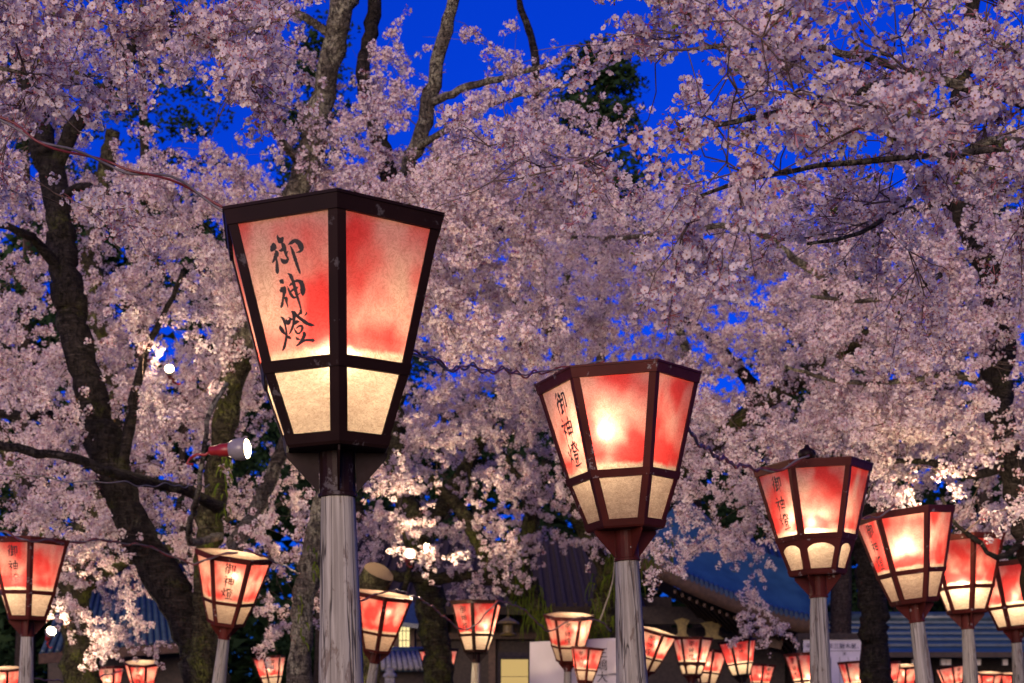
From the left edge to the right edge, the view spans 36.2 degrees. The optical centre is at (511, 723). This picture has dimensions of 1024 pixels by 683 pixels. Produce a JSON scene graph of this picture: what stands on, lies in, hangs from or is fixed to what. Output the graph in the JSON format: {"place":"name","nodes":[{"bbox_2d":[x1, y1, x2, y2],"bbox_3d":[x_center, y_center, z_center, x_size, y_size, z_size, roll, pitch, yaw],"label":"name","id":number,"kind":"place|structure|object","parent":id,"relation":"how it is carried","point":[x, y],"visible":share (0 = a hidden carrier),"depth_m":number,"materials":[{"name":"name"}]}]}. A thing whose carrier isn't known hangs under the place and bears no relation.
{"place":"outdoors","nodes":[
{"label":"outdoors","id":0,"kind":"place"},
{"bbox_2d":[33,670,124,681],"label":"electric cable","id":1,"kind":"object","parent":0,"point":[62,680],"visible":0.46,"depth_m":31.03,"materials":[{"name":"black rubber"}]},
{"bbox_2d":[0,474,209,487],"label":"electric cable","id":2,"kind":"object","parent":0,"point":[102,482],"visible":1,"depth_m":9.02,"materials":[{"name":"rubber"}]},
{"bbox_2d":[383,668,396,682],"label":"stone lantern","id":3,"kind":"object","parent":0,"point":[389,675],"visible":1,"depth_m":36.69,"materials":[{"name":"grey stone"}]},
{"bbox_2d":[404,549,414,567],"bbox_3d":[-1.466,-2.319,22.177,0.183,0.146,0.435,15,-24,-10],"label":"clamp lamp","id":4,"kind":"object","parent":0,"point":[409,554],"visible":1,"depth_m":22.00,"materials":[{"name":"white glass"}]},
{"bbox_2d":[0,0,1023,675],"label":"sky","id":5,"kind":"structure","parent":0,"point":[566,22],"materials":[{"name":"blue"}]},
{"bbox_2d":[498,600,610,631],"bbox_3d":[0.557,-1.609,23.956,0.441,0.373,2.919,0,0,39],"label":"electric cable","id":6,"kind":"object","parent":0,"point":[509,603],"visible":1,"depth_m":24.27,"materials":[{"name":"black rubber"}]},
{"label":"ground","id":7,"kind":"structure","parent":0,"visible":0},
{"bbox_2d":[0,666,18,682],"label":"paper lantern","id":8,"kind":"object","parent":7,"relation":"on","point":[9,674],"visible":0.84,"depth_m":36.02,"materials":[{"name":"red paper"}]},
{"bbox_2d":[0,536,69,682],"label":"paper lantern","id":9,"kind":"object","parent":7,"relation":"on","point":[30,572],"visible":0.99,"depth_m":14.65,"materials":[{"name":"red paper"}]},
{"bbox_2d":[0,530,237,565],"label":"electric cable","id":10,"kind":"object","parent":9,"relation":"attached to","point":[109,541],"visible":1,"depth_m":15.33,"materials":[{"name":"black rubber"}]},
{"bbox_2d":[0,384,115,665],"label":"evergreen tree","id":11,"kind":"object","parent":7,"relation":"on","point":[3,656],"visible":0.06,"depth_m":68.39,"materials":[{"name":"plant"}]},
{"bbox_2d":[0,49,126,682],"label":"evergreen tree","id":12,"kind":"object","parent":7,"relation":"on","point":[28,246],"visible":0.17,"depth_m":64.89,"materials":[{"name":"plant"}]},
{"bbox_2d":[1,340,162,668],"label":"evergreen tree","id":13,"kind":"object","parent":7,"relation":"on","point":[75,446],"visible":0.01,"depth_m":77.29,"materials":[{"name":"plant"}]},
{"bbox_2d":[99,666,124,682],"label":"paper lantern","id":14,"kind":"object","parent":7,"relation":"on","point":[116,677],"visible":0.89,"depth_m":36.85,"materials":[{"name":"red paper"}]},
{"bbox_2d":[39,564,192,682],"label":"shrine hall","id":15,"kind":"structure","parent":7,"relation":"on","point":[149,610],"depth_m":53.87,"materials":[{"name":"blue tile"}]},
{"bbox_2d":[16,0,235,522],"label":"evergreen tree","id":16,"kind":"object","parent":7,"relation":"on","point":[190,122],"visible":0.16,"depth_m":61.73,"materials":[{"name":"plant"}]},
{"bbox_2d":[124,659,159,682],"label":"paper lantern","id":17,"kind":"object","parent":7,"relation":"on","point":[143,671],"visible":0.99,"depth_m":35.20,"materials":[{"name":"red paper"}]},
{"bbox_2d":[0,0,319,682],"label":"cherry tree","id":18,"kind":"object","parent":7,"relation":"on","point":[107,440],"visible":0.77,"depth_m":17.41,"materials":[{"name":"pink plant"}]},
{"bbox_2d":[0,128,319,682],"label":"cherry tree","id":19,"kind":"object","parent":7,"relation":"on","point":[80,582],"visible":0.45,"depth_m":24.23,"materials":[{"name":"pink plant"}]},
{"bbox_2d":[45,627,55,648],"bbox_3d":[-6.314,-1.160,21.344,0.180,0.141,0.423,29,-40,-14],"label":"clamp lamp","id":20,"kind":"object","parent":19,"relation":"attached to","point":[50,632],"visible":1,"depth_m":21.20,"materials":[{"name":"white glass"}]},
{"bbox_2d":[0,0,325,266],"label":"cherry tree","id":21,"kind":"object","parent":7,"relation":"on","point":[247,62],"visible":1,"depth_m":6.24,"materials":[{"name":"pink plant"}]},
{"bbox_2d":[59,380,301,669],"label":"evergreen tree","id":22,"kind":"object","parent":7,"relation":"on","point":[182,456],"visible":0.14,"depth_m":69.64,"materials":[{"name":"plant"}]},
{"bbox_2d":[194,548,272,682],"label":"paper lantern","id":23,"kind":"object","parent":7,"relation":"on","point":[231,585],"visible":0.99,"depth_m":16.44,"materials":[{"name":"red paper"}]},
{"bbox_2d":[243,549,394,600],"bbox_3d":[-2.199,-1.654,17.925,0.330,0.293,3.831,0,0,17],"label":"electric cable","id":24,"kind":"object","parent":23,"relation":"attached to","point":[281,564],"visible":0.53,"depth_m":16.82,"materials":[{"name":"black rubber"}]},
{"bbox_2d":[0,0,507,682],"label":"cherry tree","id":25,"kind":"object","parent":7,"relation":"on","point":[224,426],"visible":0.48,"depth_m":16.82,"materials":[{"name":"pink plant"}]},
{"bbox_2d":[164,365,180,384],"bbox_3d":[-3.543,-3.625,16.338,0.164,0.108,0.326,8,-20,-6],"label":"clamp lamp","id":26,"kind":"object","parent":25,"relation":"attached to","point":[169,370],"visible":1,"depth_m":16.20,"materials":[{"name":"white glass"}]},
{"bbox_2d":[186,438,250,465],"bbox_3d":[-2.379,-2.194,12.625,0.544,0.201,0.183,-2,5,6],"label":"clamp lamp","id":27,"kind":"object","parent":25,"relation":"attached to","point":[238,449],"visible":1,"depth_m":12.57,"materials":[{"name":"red metal"}]},
{"bbox_2d":[252,655,285,682],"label":"paper lantern","id":28,"kind":"object","parent":7,"relation":"on","point":[277,663],"visible":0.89,"depth_m":37.83,"materials":[{"name":"red paper"}]},
{"bbox_2d":[250,9,394,682],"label":"tree trunk","id":29,"kind":"object","parent":7,"relation":"on","point":[313,36],"visible":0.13,"depth_m":63.20,"materials":[{"name":"plant"}]},
{"bbox_2d":[222,188,444,682],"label":"paper lantern","id":30,"kind":"object","parent":7,"relation":"on","point":[332,284],"visible":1,"depth_m":5.13,"materials":[{"name":"red paper"}]},
{"bbox_2d":[0,116,221,211],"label":"electric cable","id":31,"kind":"object","parent":30,"relation":"on","point":[23,131],"visible":0.97,"depth_m":5.09,"materials":[{"name":"black rubber"}]},
{"bbox_2d":[413,350,604,378],"bbox_3d":[-0.078,-1.502,6.467,0.284,0.493,2.393,0,0,20],"label":"electric cable","id":32,"kind":"object","parent":30,"relation":"attached to","point":[454,369],"visible":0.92,"depth_m":6.40,"materials":[{"name":"black rubber"}]},
{"bbox_2d":[247,427,482,656],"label":"evergreen tree","id":33,"kind":"object","parent":7,"relation":"on","point":[362,507],"visible":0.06,"depth_m":67.94,"materials":[{"name":"plant"}]},
{"bbox_2d":[359,562,392,682],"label":"sawn stump","id":34,"kind":"object","parent":7,"relation":"on","point":[375,576],"visible":0.22,"depth_m":23.29,"materials":[{"name":"brown wood"}]},
{"bbox_2d":[359,589,412,682],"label":"paper lantern","id":35,"kind":"object","parent":7,"relation":"on","point":[383,615],"visible":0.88,"depth_m":20.14,"materials":[{"name":"red paper"}]},
{"bbox_2d":[394,589,497,630],"bbox_3d":[-1.008,-1.561,21.275,0.385,0.464,3.276,0,0,23],"label":"electric cable","id":36,"kind":"object","parent":35,"relation":"attached to","point":[446,618],"visible":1,"depth_m":21.86,"materials":[{"name":"black rubber"}]},
{"bbox_2d":[380,647,423,682],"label":"tiled wall","id":37,"kind":"structure","parent":7,"relation":"on","point":[405,663],"depth_m":39.98,"materials":[{"name":"blue tile"}]},
{"bbox_2d":[393,594,418,646],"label":"building","id":38,"kind":"structure","parent":7,"relation":"on","point":[407,636],"depth_m":44.96,"materials":[{"name":"yellow wood"}]},
{"bbox_2d":[204,166,618,682],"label":"cherry tree","id":39,"kind":"object","parent":7,"relation":"on","point":[437,663],"visible":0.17,"depth_m":28.13,"materials":[{"name":"pink plant"}]},
{"bbox_2d":[418,648,457,664],"bbox_3d":[-1.482,0.038,32.040,0.726,3.124,0.838,-1,0,-31],"label":"paper lantern","id":40,"kind":"object","parent":7,"relation":"on","point":[454,653],"visible":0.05,"depth_m":31.97,"materials":[{"name":"red paper"}]},
{"bbox_2d":[363,337,574,539],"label":"evergreen tree","id":41,"kind":"object","parent":7,"relation":"on","point":[416,361],"visible":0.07,"depth_m":77.31,"materials":[{"name":"plant"}]},
{"bbox_2d":[286,0,655,682],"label":"cherry tree","id":42,"kind":"object","parent":7,"relation":"on","point":[474,244],"visible":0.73,"depth_m":15.00,"materials":[{"name":"pink plant"}]},
{"bbox_2d":[450,599,501,682],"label":"paper lantern","id":43,"kind":"object","parent":7,"relation":"on","point":[476,641],"visible":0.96,"depth_m":23.03,"materials":[{"name":"red paper"}]},
{"bbox_2d":[395,390,570,539],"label":"evergreen tree","id":44,"kind":"object","parent":7,"relation":"on","point":[507,475],"visible":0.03,"depth_m":70.36,"materials":[{"name":"plant"}]},
{"bbox_2d":[0,200,1022,682],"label":"woods","id":45,"kind":"object","parent":7,"relation":"on","point":[244,670],"visible":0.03,"depth_m":84.96,"materials":[{"name":"plant"}]},
{"bbox_2d":[498,652,529,682],"bbox_3d":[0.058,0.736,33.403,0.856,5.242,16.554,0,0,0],"label":"lit screen","id":46,"kind":"object","parent":7,"relation":"on","point":[513,667],"visible":0.95,"depth_m":25.13,"materials":[{"name":"paper"}]},
{"bbox_2d":[357,537,671,682],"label":"shrine hall","id":47,"kind":"structure","parent":7,"relation":"on","point":[564,580],"depth_m":57.60,"materials":[{"name":"brown wood"}]},
{"bbox_2d":[497,609,518,636],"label":"hanging lantern","id":48,"kind":"object","parent":47,"relation":"hanging from","point":[507,622],"visible":0.99,"depth_m":43.06,"materials":[{"name":"grey metal"}]},
{"bbox_2d":[356,363,676,641],"bbox_3d":[-0.353,-2.429,25.829,5.842,8.134,7.415,0,0,0],"label":"cherry tree","id":49,"kind":"object","parent":7,"relation":"on","point":[521,586],"visible":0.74,"depth_m":25.92,"materials":[{"name":"pink plant"}]},
{"bbox_2d":[543,612,594,682],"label":"paper lantern","id":50,"kind":"object","parent":7,"relation":"on","point":[564,638],"visible":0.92,"depth_m":25.02,"materials":[{"name":"red paper"}]},
{"bbox_2d":[529,638,615,682],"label":"sign board","id":51,"kind":"object","parent":7,"relation":"on","point":[545,667],"visible":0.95,"depth_m":26.17,"materials":[{"name":"white wood"}]},
{"bbox_2d":[570,646,603,682],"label":"paper lantern","id":52,"kind":"object","parent":7,"relation":"on","point":[586,661],"visible":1,"depth_m":23.02,"materials":[{"name":"red paper"}]},
{"bbox_2d":[540,33,669,552],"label":"evergreen tree","id":53,"kind":"object","parent":7,"relation":"on","point":[625,71],"visible":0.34,"depth_m":58.32,"materials":[{"name":"plant"}]},
{"bbox_2d":[534,358,701,682],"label":"paper lantern","id":54,"kind":"object","parent":7,"relation":"on","point":[619,431],"visible":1,"depth_m":7.62,"materials":[{"name":"red paper"}]},
{"bbox_2d":[599,557,614,619],"bbox_3d":[1.537,-2.203,24.915,0.311,1.160,0.098,0,0,-20],"label":"electric cable","id":55,"kind":"object","parent":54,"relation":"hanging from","point":[609,591],"visible":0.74,"depth_m":24.89,"materials":[{"name":"rubber"}]},
{"bbox_2d":[400,157,900,638],"bbox_3d":[1.746,-3.545,22.817,7.868,10.381,12.216,0,0,0],"label":"cherry tree","id":56,"kind":"object","parent":7,"relation":"on","point":[594,324],"visible":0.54,"depth_m":21.16,"materials":[{"name":"pink plant"}]},
{"bbox_2d":[644,626,677,676],"bbox_3d":[2.152,-0.058,28.418,0.726,3.467,0.838,12,8,-19],"label":"paper lantern","id":57,"kind":"object","parent":7,"relation":"on","point":[658,644],"visible":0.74,"depth_m":27.98,"materials":[{"name":"red paper"}]},
{"bbox_2d":[673,636,712,682],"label":"paper lantern","id":58,"kind":"object","parent":7,"relation":"on","point":[692,653],"visible":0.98,"depth_m":30.85,"materials":[{"name":"red paper"}]},
{"bbox_2d":[649,434,772,627],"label":"evergreen tree","id":59,"kind":"object","parent":7,"relation":"on","point":[696,503],"visible":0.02,"depth_m":70.88,"materials":[{"name":"plant"}]},
{"bbox_2d":[698,649,724,682],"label":"paper lantern","id":60,"kind":"object","parent":7,"relation":"on","point":[711,673],"visible":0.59,"depth_m":33.59,"materials":[{"name":"red paper"}]},
{"bbox_2d":[604,500,830,682],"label":"shrine hall","id":61,"kind":"structure","parent":7,"relation":"on","point":[784,596],"depth_m":50.41,"materials":[{"name":"blue metal"}]},
{"bbox_2d":[412,0,1023,376],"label":"cherry tree","id":62,"kind":"object","parent":7,"relation":"on","point":[891,104],"visible":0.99,"depth_m":5.17,"materials":[{"name":"pink plant"}]},
{"bbox_2d":[717,638,756,682],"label":"paper lantern","id":63,"kind":"object","parent":7,"relation":"on","point":[739,659],"visible":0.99,"depth_m":32.53,"materials":[{"name":"red paper"}]},
{"bbox_2d":[749,664,775,682],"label":"paper lantern","id":64,"kind":"object","parent":7,"relation":"on","point":[761,673],"visible":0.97,"depth_m":42.02,"materials":[{"name":"red paper"}]},
{"bbox_2d":[783,652,809,682],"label":"paper lantern","id":65,"kind":"object","parent":7,"relation":"on","point":[798,664],"visible":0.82,"depth_m":27.95,"materials":[{"name":"red paper"}]},
{"bbox_2d":[689,382,905,682],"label":"evergreen tree","id":66,"kind":"object","parent":7,"relation":"on","point":[788,677],"visible":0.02,"depth_m":77.15,"materials":[{"name":"plant"}]},
{"bbox_2d":[599,171,1023,682],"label":"cherry tree","id":67,"kind":"object","parent":7,"relation":"on","point":[874,661],"visible":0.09,"depth_m":27.06,"materials":[{"name":"pink plant"}]},
{"bbox_2d":[752,456,873,682],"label":"paper lantern","id":68,"kind":"object","parent":7,"relation":"on","point":[814,508],"visible":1,"depth_m":10.69,"materials":[{"name":"red paper"}]},
{"bbox_2d":[688,427,809,472],"bbox_3d":[1.279,-1.633,9.218,0.343,0.313,2.744,0,0,24],"label":"electric cable","id":69,"kind":"object","parent":68,"relation":"attached to","point":[723,457],"visible":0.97,"depth_m":9.89,"materials":[{"name":"black rubber"}]},
{"bbox_2d":[798,445,815,458],"bbox_3d":[1.988,-1.827,10.550,0.124,0.105,0.121,0,0,0],"label":"wire knob","id":70,"kind":"object","parent":68,"relation":"on","point":[806,450],"visible":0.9,"depth_m":10.51,"materials":[{"name":"brown metal"}]},
{"bbox_2d":[639,0,1023,657],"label":"cherry tree","id":71,"kind":"object","parent":7,"relation":"on","point":[873,422],"visible":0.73,"depth_m":14.90,"materials":[{"name":"pink plant"}]},
{"bbox_2d":[796,633,889,682],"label":"notice board","id":72,"kind":"object","parent":7,"relation":"on","point":[844,650],"visible":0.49,"depth_m":38.40,"materials":[{"name":"white wood"}]},
{"bbox_2d":[837,661,861,682],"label":"paper lantern","id":73,"kind":"object","parent":7,"relation":"on","point":[849,671],"visible":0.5,"depth_m":35.15,"materials":[{"name":"red paper"}]},
{"bbox_2d":[736,269,973,639],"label":"evergreen tree","id":74,"kind":"object","parent":7,"relation":"on","point":[841,607],"visible":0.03,"depth_m":46.25,"materials":[{"name":"plant"}]},
{"bbox_2d":[890,661,900,682],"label":"paper lantern","id":75,"kind":"object","parent":7,"relation":"on","point":[895,669],"visible":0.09,"depth_m":38.80,"materials":[{"name":"red paper"}]},
{"bbox_2d":[897,664,914,682],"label":"paper lantern","id":76,"kind":"object","parent":7,"relation":"on","point":[906,673],"visible":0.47,"depth_m":40.89,"materials":[{"name":"red paper"}]},
{"bbox_2d":[858,504,955,682],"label":"paper lantern","id":77,"kind":"object","parent":7,"relation":"on","point":[906,549],"visible":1,"depth_m":12.76,"materials":[{"name":"red paper"}]},
{"bbox_2d":[861,482,894,519],"bbox_3d":[2.686,-1.675,11.737,0.236,0.162,1.703,0,0,18],"label":"electric cable","id":78,"kind":"object","parent":77,"relation":"attached to","point":[884,513],"visible":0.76,"depth_m":12.38,"materials":[{"name":"black rubber"}]},
{"bbox_2d":[827,433,1016,611],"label":"evergreen tree","id":79,"kind":"object","parent":7,"relation":"on","point":[952,529],"depth_m":68.49,"materials":[{"name":"plant"}]},
{"bbox_2d":[828,612,1023,682],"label":"corridor building","id":80,"kind":"structure","parent":7,"relation":"on","point":[992,643],"depth_m":52.58,"materials":[{"name":"tile"}]},
{"bbox_2d":[935,664,962,682],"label":"paper lantern","id":81,"kind":"object","parent":7,"relation":"on","point":[951,674],"visible":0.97,"depth_m":42.02,"materials":[{"name":"red paper"}]},
{"bbox_2d":[892,158,1023,611],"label":"evergreen tree","id":82,"kind":"object","parent":7,"relation":"on","point":[982,497],"visible":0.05,"depth_m":61.78,"materials":[{"name":"plant"}]},
{"bbox_2d":[918,408,1023,611],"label":"evergreen tree","id":83,"kind":"object","parent":7,"relation":"on","point":[949,499],"visible":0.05,"depth_m":67.95,"materials":[{"name":"plant"}]},
{"bbox_2d":[940,532,1005,682],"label":"paper lantern","id":84,"kind":"object","parent":7,"relation":"on","point":[968,583],"visible":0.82,"depth_m":15.25,"materials":[{"name":"red paper"}]},
{"bbox_2d":[978,671,1002,682],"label":"paper lantern","id":85,"kind":"object","parent":7,"relation":"on","point":[989,677],"visible":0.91,"depth_m":47.33,"materials":[{"name":"red paper"}]},
{"bbox_2d":[987,559,1023,682],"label":"paper lantern","id":86,"kind":"object","parent":7,"relation":"on","point":[1005,610],"visible":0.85,"depth_m":17.51,"materials":[{"name":"red paper"}]},
{"bbox_2d":[1001,672,1012,682],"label":"paper lantern","id":87,"kind":"object","parent":7,"relation":"on","point":[1007,677],"visible":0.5,"depth_m":47.36,"materials":[{"name":"red paper"}]}
]}

